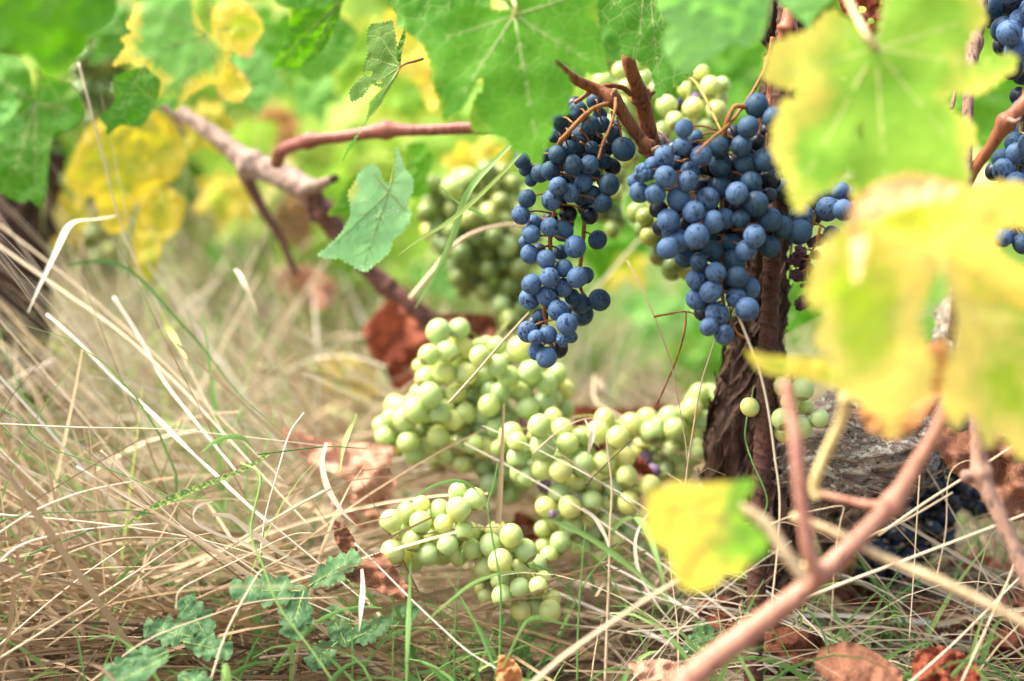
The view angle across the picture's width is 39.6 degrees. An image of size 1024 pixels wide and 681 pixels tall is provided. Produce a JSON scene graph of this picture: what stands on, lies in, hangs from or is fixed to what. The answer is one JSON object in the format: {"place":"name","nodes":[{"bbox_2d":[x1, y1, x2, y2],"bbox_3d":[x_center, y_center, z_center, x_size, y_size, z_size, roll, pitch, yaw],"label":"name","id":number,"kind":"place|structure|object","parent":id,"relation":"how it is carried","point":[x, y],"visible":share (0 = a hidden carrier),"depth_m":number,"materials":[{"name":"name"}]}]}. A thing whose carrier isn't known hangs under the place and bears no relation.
{"place":"outdoors","nodes":[
{"label":"outdoors","id":0,"kind":"place"},
{"bbox_2d":[0,53,83,205],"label":"vine leaf","id":1,"kind":"object","parent":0,"point":[49,112],"visible":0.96,"depth_m":0.90,"materials":[{"name":"green"}]},
{"bbox_2d":[0,0,117,76],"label":"vine leaf","id":2,"kind":"object","parent":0,"point":[50,38],"visible":1,"depth_m":0.81,"materials":[{"name":"green"}]},
{"bbox_2d":[90,3,132,67],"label":"vine leaf","id":3,"kind":"object","parent":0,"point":[109,43],"visible":0.45,"depth_m":1.40,"materials":[{"name":"green"}]},
{"bbox_2d":[221,47,288,114],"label":"vine leaf","id":4,"kind":"object","parent":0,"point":[263,78],"visible":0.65,"depth_m":1.45,"materials":[{"name":"green"}]},
{"bbox_2d":[318,147,413,271],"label":"vine leaf","id":5,"kind":"object","parent":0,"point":[378,222],"visible":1,"depth_m":0.98,"materials":[{"name":"green"}]},
{"bbox_2d":[349,20,423,101],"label":"vine leaf","id":6,"kind":"object","parent":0,"point":[382,64],"visible":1,"depth_m":1.03,"materials":[{"name":"green"}]},
{"bbox_2d":[441,138,511,173],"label":"vine leaf","id":7,"kind":"object","parent":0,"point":[464,156],"visible":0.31,"depth_m":1.50,"materials":[{"name":"yellow"}]},
{"bbox_2d":[0,87,1023,680],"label":"ground","id":8,"kind":"structure","parent":0,"point":[572,635],"depth_m":1.20,"materials":[{"name":"soil"}]},
{"bbox_2d":[103,645,211,680],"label":"weed plant","id":9,"kind":"object","parent":8,"relation":"on","point":[143,665],"visible":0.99,"depth_m":0.96,"materials":[{"name":"green plant"}]},
{"bbox_2d":[4,0,517,359],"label":"grape vine","id":10,"kind":"object","parent":8,"relation":"on","point":[347,114],"visible":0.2,"depth_m":1.78,"materials":[{"name":"green plant"}]},
{"bbox_2d":[69,36,129,126],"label":"leaf","id":11,"kind":"object","parent":10,"relation":"attached to","point":[98,85],"visible":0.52,"depth_m":1.48,"materials":[{"name":"plant"}]},
{"bbox_2d":[193,170,251,233],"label":"vine leaf","id":12,"kind":"object","parent":10,"relation":"attached to","point":[229,198],"visible":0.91,"depth_m":1.60,"materials":[{"name":"yellow"}]},
{"bbox_2d":[248,2,295,76],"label":"vine leaf","id":13,"kind":"object","parent":10,"relation":"attached to","point":[270,40],"visible":0.21,"depth_m":1.50,"materials":[{"name":"green"}]},
{"bbox_2d":[250,106,299,157],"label":"dead leaf","id":14,"kind":"object","parent":10,"relation":"on","point":[274,114],"visible":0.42,"depth_m":1.75,"materials":[{"name":"brown"}]},
{"bbox_2d":[274,192,313,251],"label":"dead leaf","id":15,"kind":"object","parent":10,"relation":"hanging from","point":[291,206],"visible":0.71,"depth_m":1.70,"materials":[{"name":"brown"}]},
{"bbox_2d":[288,76,343,125],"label":"vine leaf","id":16,"kind":"object","parent":10,"relation":"attached to","point":[315,98],"visible":0.99,"depth_m":1.55,"materials":[{"name":"green"}]},
{"bbox_2d":[333,13,382,99],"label":"vine leaf","id":17,"kind":"object","parent":10,"relation":"attached to","point":[348,72],"visible":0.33,"depth_m":1.50,"materials":[{"name":"green"}]},
{"bbox_2d":[370,70,450,138],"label":"vine leaf","id":18,"kind":"object","parent":10,"relation":"attached to","point":[404,101],"visible":0.5,"depth_m":1.60,"materials":[{"name":"green"}]},
{"bbox_2d":[407,249,455,302],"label":"vine leaf","id":19,"kind":"object","parent":10,"relation":"attached to","point":[418,272],"visible":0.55,"depth_m":1.60,"materials":[{"name":"green"}]},
{"bbox_2d":[548,201,651,286],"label":"vine leaf","id":20,"kind":"object","parent":10,"relation":"attached to","point":[599,262],"visible":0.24,"depth_m":1.60,"materials":[{"name":"green"}]},
{"bbox_2d":[303,604,420,672],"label":"weed plant","id":21,"kind":"object","parent":8,"relation":"on","point":[369,631],"visible":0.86,"depth_m":1.04,"materials":[{"name":"green plant"}]},
{"bbox_2d":[155,103,663,508],"bbox_3d":[-0.084,-0.025,1.277,0.587,0.379,0.155,4,13,18],"label":"vine branch","id":22,"kind":"object","parent":8,"relation":"on","point":[275,169],"visible":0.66,"depth_m":1.28,"materials":[{"name":"brown plant"}]},
{"bbox_2d":[65,110,186,233],"bbox_3d":[-0.359,-0.157,1.324,0.112,0.117,0.015,-3,12,-13],"label":"vine leaf","id":23,"kind":"object","parent":22,"relation":"attached to","point":[150,154],"visible":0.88,"depth_m":1.32,"materials":[{"name":"yellow"}]},
{"bbox_2d":[100,62,160,134],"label":"vine leaf","id":24,"kind":"object","parent":22,"relation":"attached to","point":[136,92],"visible":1,"depth_m":1.17,"materials":[{"name":"green"}]},
{"bbox_2d":[131,186,186,285],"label":"vine leaf","id":25,"kind":"object","parent":22,"relation":"attached to","point":[162,211],"visible":0.98,"depth_m":1.34,"materials":[{"name":"yellow"}]},
{"bbox_2d":[113,0,226,111],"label":"vine leaf","id":26,"kind":"object","parent":22,"relation":"attached to","point":[176,47],"visible":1,"depth_m":1.19,"materials":[{"name":"green"}]},
{"bbox_2d":[176,99,235,154],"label":"vine leaf","id":27,"kind":"object","parent":22,"relation":"attached to","point":[213,113],"visible":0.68,"depth_m":1.45,"materials":[{"name":"yellow"}]},
{"bbox_2d":[210,0,263,102],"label":"vine leaf","id":28,"kind":"object","parent":22,"relation":"attached to","point":[236,26],"visible":0.98,"depth_m":1.21,"materials":[{"name":"yellow"}]},
{"bbox_2d":[298,14,356,81],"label":"vine leaf","id":29,"kind":"object","parent":22,"relation":"attached to","point":[330,58],"visible":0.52,"depth_m":1.30,"materials":[{"name":"green"}]},
{"bbox_2d":[406,141,432,198],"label":"vine leaf","id":30,"kind":"object","parent":22,"relation":"attached to","point":[420,158],"visible":0.93,"depth_m":1.26,"materials":[{"name":"green"}]},
{"bbox_2d":[382,8,481,111],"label":"vine leaf","id":31,"kind":"object","parent":22,"relation":"attached to","point":[413,49],"visible":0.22,"depth_m":1.40,"materials":[{"name":"yellow"}]},
{"bbox_2d":[416,159,543,331],"bbox_3d":[-0.029,-0.090,1.328,0.119,0.155,0.093,0,12,0],"label":"grape bunch","id":32,"kind":"object","parent":22,"relation":"on","point":[477,262],"visible":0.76,"depth_m":1.31,"materials":[{"name":"green food"}]},
{"bbox_2d":[571,154,626,238],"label":"grape bunch","id":33,"kind":"object","parent":22,"relation":"on","point":[615,220],"visible":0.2,"depth_m":1.25,"materials":[{"name":"food"}]},
{"bbox_2d":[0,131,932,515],"bbox_3d":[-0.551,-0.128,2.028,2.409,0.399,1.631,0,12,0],"label":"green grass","id":34,"kind":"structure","parent":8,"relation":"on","point":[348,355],"depth_m":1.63,"materials":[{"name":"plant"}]},
{"bbox_2d":[0,54,937,680],"bbox_3d":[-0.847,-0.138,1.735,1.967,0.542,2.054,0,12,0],"label":"dry grass","id":35,"kind":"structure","parent":8,"relation":"on","point":[22,492],"depth_m":1.27,"materials":[{"name":"plant"}]},
{"bbox_2d":[585,252,647,292],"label":"vine leaf","id":36,"kind":"object","parent":35,"relation":"on","point":[621,272],"visible":0.34,"depth_m":1.70,"materials":[{"name":"yellow"}]},
{"bbox_2d":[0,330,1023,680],"bbox_3d":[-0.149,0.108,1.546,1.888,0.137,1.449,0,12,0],"label":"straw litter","id":37,"kind":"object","parent":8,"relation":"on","point":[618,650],"visible":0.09,"depth_m":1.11,"materials":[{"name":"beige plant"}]},
{"bbox_2d":[763,626,825,665],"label":"dead leaf","id":38,"kind":"object","parent":37,"relation":"on","point":[795,641],"visible":0.72,"depth_m":1.07,"materials":[{"name":"brown"}]},
{"bbox_2d":[814,641,902,680],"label":"dead leaf","id":39,"kind":"object","parent":37,"relation":"on","point":[851,669],"visible":1,"depth_m":0.99,"materials":[{"name":"brown"}]},
{"bbox_2d":[883,598,979,643],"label":"dead leaf","id":40,"kind":"object","parent":37,"relation":"on","point":[955,628],"visible":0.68,"depth_m":1.12,"materials":[{"name":"brown"}]},
{"bbox_2d":[974,618,1023,662],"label":"dead leaf","id":41,"kind":"object","parent":37,"relation":"on","point":[1011,639],"visible":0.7,"depth_m":1.07,"materials":[{"name":"brown"}]},
{"bbox_2d":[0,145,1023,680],"bbox_3d":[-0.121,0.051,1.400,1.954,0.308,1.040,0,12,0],"label":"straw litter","id":42,"kind":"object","parent":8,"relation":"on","point":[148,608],"visible":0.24,"depth_m":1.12,"materials":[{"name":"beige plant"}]},
{"bbox_2d":[0,150,68,462],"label":"grape vine","id":43,"kind":"object","parent":42,"relation":"on","point":[28,212],"visible":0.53,"depth_m":1.40,"materials":[{"name":"brown plant"}]},
{"bbox_2d":[49,186,94,248],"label":"vine leaf","id":44,"kind":"object","parent":43,"relation":"attached to","point":[71,211],"visible":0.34,"depth_m":1.50,"materials":[{"name":"yellow"}]},
{"bbox_2d":[51,193,129,280],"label":"grape bunch","id":45,"kind":"object","parent":42,"relation":"on","point":[91,238],"visible":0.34,"depth_m":1.59,"materials":[{"name":"food"}]},
{"bbox_2d":[0,245,313,530],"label":"dry straw","id":46,"kind":"object","parent":42,"relation":"on","point":[145,354],"visible":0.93,"depth_m":1.16,"materials":[{"name":"plant"}]},
{"bbox_2d":[143,593,232,661],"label":"weed plant","id":47,"kind":"object","parent":42,"relation":"on","point":[198,638],"visible":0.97,"depth_m":1.01,"materials":[{"name":"green plant"}]},
{"bbox_2d":[229,547,361,639],"bbox_3d":[-0.152,0.181,1.010,0.095,0.051,0.038,-3,12,-15],"label":"weed plant","id":48,"kind":"object","parent":42,"relation":"on","point":[297,612],"visible":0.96,"depth_m":1.01,"materials":[{"name":"green plant"}]},
{"bbox_2d":[270,264,338,309],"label":"dead leaf","id":49,"kind":"object","parent":42,"relation":"on","point":[304,277],"visible":0.75,"depth_m":1.60,"materials":[{"name":"brown"}]},
{"bbox_2d":[282,427,396,510],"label":"dead leaf","id":50,"kind":"object","parent":42,"relation":"on","point":[374,455],"visible":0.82,"depth_m":1.16,"materials":[{"name":"brown"}]},
{"bbox_2d":[344,552,413,599],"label":"dead leaf","id":51,"kind":"object","parent":42,"relation":"on","point":[374,574],"visible":0.92,"depth_m":1.03,"materials":[{"name":"brown"}]},
{"bbox_2d":[362,299,436,391],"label":"dead leaf","id":52,"kind":"object","parent":42,"relation":"on","point":[395,337],"visible":0.75,"depth_m":1.36,"materials":[{"name":"brown"}]},
{"bbox_2d":[381,393,531,503],"bbox_3d":[-0.046,0.092,1.208,0.131,0.098,0.078,0,12,0],"label":"grape bunch","id":53,"kind":"object","parent":42,"relation":"on","point":[484,469],"visible":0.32,"depth_m":1.19,"materials":[{"name":"food"}]},
{"bbox_2d":[372,317,574,454],"bbox_3d":[-0.030,0.039,1.185,0.172,0.120,0.086,-2,12,-9],"label":"grape bunch","id":54,"kind":"object","parent":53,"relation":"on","point":[458,355],"visible":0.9,"depth_m":1.17,"materials":[{"name":"green food"}]},
{"bbox_2d":[379,483,560,624],"bbox_3d":[-0.031,0.165,1.087,0.138,0.110,0.073,0,12,0],"label":"grape bunch","id":55,"kind":"object","parent":42,"relation":"on","point":[517,552],"visible":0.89,"depth_m":1.07,"materials":[{"name":"green food"}]},
{"bbox_2d":[620,383,715,480],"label":"grape bunch","id":56,"kind":"object","parent":42,"relation":"on","point":[644,424],"visible":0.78,"depth_m":1.19,"materials":[{"name":"food"}]},
{"bbox_2d":[617,276,719,364],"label":"vine leaf","id":57,"kind":"object","parent":42,"relation":"on","point":[636,308],"visible":0.47,"depth_m":1.75,"materials":[{"name":"green"}]},
{"bbox_2d":[658,322,727,401],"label":"vine leaf","id":58,"kind":"object","parent":42,"relation":"on","point":[694,361],"visible":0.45,"depth_m":1.70,"materials":[{"name":"green"}]},
{"bbox_2d":[783,261,825,349],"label":"vine leaf","id":59,"kind":"object","parent":42,"relation":"on","point":[809,315],"visible":0.21,"depth_m":1.70,"materials":[{"name":"green"}]},
{"bbox_2d":[440,0,873,209],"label":"grape vine","id":60,"kind":"object","parent":8,"relation":"on","point":[543,187],"visible":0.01,"depth_m":2.80,"materials":[{"name":"green plant"}]},
{"bbox_2d":[430,312,1023,680],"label":"dry grass","id":61,"kind":"structure","parent":8,"relation":"on","point":[829,596],"depth_m":1.08,"materials":[{"name":"plant"}]},
{"bbox_2d":[936,426,1023,521],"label":"dead leaf","id":62,"kind":"object","parent":61,"relation":"on","point":[953,447],"visible":0.47,"depth_m":1.02,"materials":[{"name":"brown"}]},
{"bbox_2d":[553,0,969,675],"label":"grape vine","id":63,"kind":"object","parent":8,"relation":"on","point":[863,462],"visible":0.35,"depth_m":1.09,"materials":[{"name":"brown plant"}]},
{"bbox_2d":[272,0,343,68],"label":"vine leaf","id":64,"kind":"object","parent":63,"relation":"attached to","point":[309,32],"visible":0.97,"depth_m":0.95,"materials":[{"name":"green"}]},
{"bbox_2d":[388,0,489,42],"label":"vine leaf","id":65,"kind":"object","parent":63,"relation":"attached to","point":[416,19],"visible":0.62,"depth_m":0.96,"materials":[{"name":"green"}]},
{"bbox_2d":[421,0,608,164],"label":"vine leaf","id":66,"kind":"object","parent":63,"relation":"attached to","point":[510,55],"visible":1,"depth_m":0.93,"materials":[{"name":"green plant"}]},
{"bbox_2d":[511,94,635,367],"bbox_3d":[0.042,-0.084,1.056,0.097,0.197,0.074,-10,16,-39],"label":"grape bunch","id":67,"kind":"object","parent":63,"relation":"hanging from","point":[569,166],"visible":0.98,"depth_m":1.04,"materials":[{"name":"plant"}]},
{"bbox_2d":[398,153,520,254],"bbox_3d":[-0.033,-0.105,1.029,0.102,0.086,0.002,-2,12,-10],"label":"grass sprig","id":68,"kind":"object","parent":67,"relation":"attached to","point":[463,209],"depth_m":1.03,"materials":[{"name":"plant"}]},
{"bbox_2d":[415,143,510,307],"bbox_3d":[-0.035,-0.091,1.095,0.091,0.143,0.021,3,12,13],"label":"grass sprig","id":69,"kind":"object","parent":67,"relation":"attached to","point":[464,201],"depth_m":1.09,"materials":[{"name":"plant"}]},
{"bbox_2d":[564,221,610,325],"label":"grape bunch","id":70,"kind":"object","parent":67,"relation":"hanging from","point":[581,311],"visible":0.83,"depth_m":1.06,"materials":[{"name":"food"}]},
{"bbox_2d":[490,404,661,566],"bbox_3d":[0.050,0.118,1.154,0.124,0.138,0.093,-3,12,-14],"label":"grape bunch","id":71,"kind":"object","parent":63,"relation":"attached to","point":[570,442],"visible":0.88,"depth_m":1.13,"materials":[{"name":"green food"}]},
{"bbox_2d":[597,0,693,97],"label":"vine leaf","id":72,"kind":"object","parent":63,"relation":"attached to","point":[640,27],"visible":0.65,"depth_m":0.99,"materials":[{"name":"green"}]},
{"bbox_2d":[626,202,692,280],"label":"grape bunch","id":73,"kind":"object","parent":63,"relation":"attached to","point":[640,217],"visible":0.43,"depth_m":1.14,"materials":[{"name":"food"}]},
{"bbox_2d":[612,61,730,136],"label":"grape bunch","id":74,"kind":"object","parent":63,"relation":"attached to","point":[670,108],"visible":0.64,"depth_m":1.17,"materials":[{"name":"food"}]},
{"bbox_2d":[627,93,792,344],"bbox_3d":[0.141,-0.088,1.013,0.119,0.174,0.081,0,12,0],"label":"grape bunch","id":75,"kind":"object","parent":63,"relation":"hanging from","point":[741,183],"visible":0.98,"depth_m":1.00,"materials":[{"name":"food"}]},
{"bbox_2d":[657,0,770,72],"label":"vine leaf","id":76,"kind":"object","parent":63,"relation":"attached to","point":[698,33],"visible":1,"depth_m":0.85,"materials":[{"name":"green"}]},
{"bbox_2d":[693,42,795,123],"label":"vine leaf","id":77,"kind":"object","parent":63,"relation":"attached to","point":[737,67],"visible":0.41,"depth_m":1.60,"materials":[{"name":"green"}]},
{"bbox_2d":[771,376,828,442],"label":"grape bunch","id":78,"kind":"object","parent":63,"relation":"attached to","point":[803,388],"visible":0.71,"depth_m":1.02,"materials":[{"name":"food"}]},
{"bbox_2d":[775,178,853,244],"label":"grape bunch","id":79,"kind":"object","parent":63,"relation":"attached to","point":[826,206],"visible":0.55,"depth_m":1.02,"materials":[{"name":"food"}]},
{"bbox_2d":[787,226,825,311],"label":"grape bunch","id":80,"kind":"object","parent":79,"relation":"hanging from","point":[799,258],"visible":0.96,"depth_m":1.02,"materials":[{"name":"food"}]},
{"bbox_2d":[854,538,906,584],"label":"grape bunch","id":81,"kind":"object","parent":63,"relation":"attached to","point":[874,563],"visible":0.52,"depth_m":1.14,"materials":[{"name":"food"}]},
{"bbox_2d":[880,458,969,563],"bbox_3d":[0.341,0.139,1.177,0.081,0.115,0.084,0,12,0],"label":"grape bunch","id":82,"kind":"object","parent":63,"relation":"attached to","point":[928,520],"visible":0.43,"depth_m":1.16,"materials":[{"name":"food"}]},
{"bbox_2d":[948,0,987,340],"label":"vine shoot","id":83,"kind":"object","parent":63,"relation":"attached to","point":[975,45],"visible":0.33,"depth_m":1.02,"materials":[{"name":"plant"}]},
{"bbox_2d":[972,92,1023,184],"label":"vine shoot","id":84,"kind":"object","parent":83,"relation":"attached to","point":[1006,122],"visible":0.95,"depth_m":1.00,"materials":[{"name":"plant"}]},
{"bbox_2d":[985,0,1023,84],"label":"grape bunch","id":85,"kind":"object","parent":63,"relation":"attached to","point":[1005,22],"visible":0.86,"depth_m":1.03,"materials":[{"name":"plant"}]},
{"bbox_2d":[994,225,1023,254],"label":"grape bunch","id":86,"kind":"object","parent":63,"relation":"attached to","point":[1014,235],"visible":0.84,"depth_m":1.02,"materials":[{"name":"food"}]},
{"bbox_2d":[743,2,789,680],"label":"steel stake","id":87,"kind":"object","parent":8,"relation":"on","point":[768,339],"visible":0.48,"depth_m":1.04,"materials":[{"name":"metal"}]},
{"bbox_2d":[669,385,947,680],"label":"vine shoot","id":88,"kind":"object","parent":8,"relation":"on","point":[718,654],"visible":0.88,"depth_m":0.84,"materials":[{"name":"wood"}]},
{"bbox_2d":[780,380,827,581],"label":"leaf stem","id":89,"kind":"object","parent":88,"relation":"on","point":[815,569],"visible":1,"depth_m":0.80,"materials":[{"name":"plant"}]},
{"bbox_2d":[746,350,835,386],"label":"vine leaf","id":90,"kind":"object","parent":89,"relation":"attached to","point":[819,370],"visible":0.94,"depth_m":0.80,"materials":[{"name":"yellow"}]},
{"bbox_2d":[856,337,949,439],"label":"withered leaf","id":91,"kind":"object","parent":88,"relation":"attached to","point":[938,348],"visible":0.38,"depth_m":0.81,"materials":[{"name":"brown"}]},
{"bbox_2d":[848,174,960,283],"bbox_3d":[0.203,-0.062,0.760,0.086,0.052,0.027,-9,15,-36],"label":"vine leaf","id":92,"kind":"object","parent":88,"relation":"attached to","point":[876,202],"visible":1,"depth_m":0.76,"materials":[{"name":"plant"}]},
{"bbox_2d":[804,218,940,436],"bbox_3d":[0.193,-0.006,0.760,0.076,0.120,0.008,0,12,0],"label":"vine leaf","id":93,"kind":"object","parent":92,"relation":"attached to","point":[870,342],"visible":1,"depth_m":0.76,"materials":[{"name":"yellow plant"}]},
{"bbox_2d":[790,512,1023,628],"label":"dry stalk","id":94,"kind":"object","parent":88,"relation":"attached to","point":[978,599],"visible":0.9,"depth_m":0.83,"materials":[{"name":"beige plant"}]},
{"bbox_2d":[809,393,850,499],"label":"leaf stalk","id":95,"kind":"object","parent":94,"relation":"on","point":[836,430],"visible":0.98,"depth_m":0.83,"materials":[{"name":"beige plant"}]},
{"bbox_2d":[911,645,980,680],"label":"dead leaf","id":96,"kind":"object","parent":8,"relation":"on","point":[923,658],"visible":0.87,"depth_m":0.99,"materials":[{"name":"brown"}]},
{"bbox_2d":[960,411,1023,589],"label":"vine shoot","id":97,"kind":"object","parent":8,"relation":"on","point":[979,473],"visible":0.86,"depth_m":0.92,"materials":[{"name":"plant"}]},
{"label":"vine leaf","id":98,"kind":"object","parent":8,"relation":"on","visible":0},
{"bbox_2d":[941,61,1023,161],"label":"vine leaf","id":99,"kind":"object","parent":98,"relation":"on","point":[991,104],"visible":0.29,"depth_m":1.50,"materials":[{"name":"green"}]},
{"bbox_2d":[161,146,1023,397],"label":"meadow grass","id":100,"kind":"structure","parent":0,"point":[934,296],"depth_m":2.06,"materials":[{"name":"plant"}]},
{"bbox_2d":[739,503,808,583],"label":"dry stalk","id":101,"kind":"object","parent":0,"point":[775,537],"visible":1,"depth_m":0.80,"materials":[{"name":"beige plant"}]},
{"bbox_2d":[644,478,768,591],"bbox_3d":[0.108,0.107,0.785,0.074,0.066,0.003,-3,12,-14],"label":"vine leaf","id":102,"kind":"object","parent":101,"relation":"attached to","point":[706,535],"visible":1,"depth_m":0.78,"materials":[{"name":"yellow plant"}]},
{"bbox_2d":[761,0,1018,212],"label":"vine leaf","id":103,"kind":"object","parent":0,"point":[905,69],"visible":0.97,"depth_m":0.84,"materials":[{"name":"yellow"}]},
{"bbox_2d":[938,248,1023,459],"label":"vine leaf","id":104,"kind":"object","parent":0,"point":[983,379],"visible":1,"depth_m":0.78,"materials":[{"name":"yellow plant"}]},
{"bbox_2d":[848,170,1023,306],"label":"vine leaf","id":105,"kind":"object","parent":104,"relation":"on","point":[972,219],"visible":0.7,"depth_m":0.79,"materials":[{"name":"yellow"}]},
{"bbox_2d":[985,86,1023,183],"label":"grape bunch","id":106,"kind":"object","parent":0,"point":[1006,165],"visible":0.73,"depth_m":1.02,"materials":[{"name":"food"}]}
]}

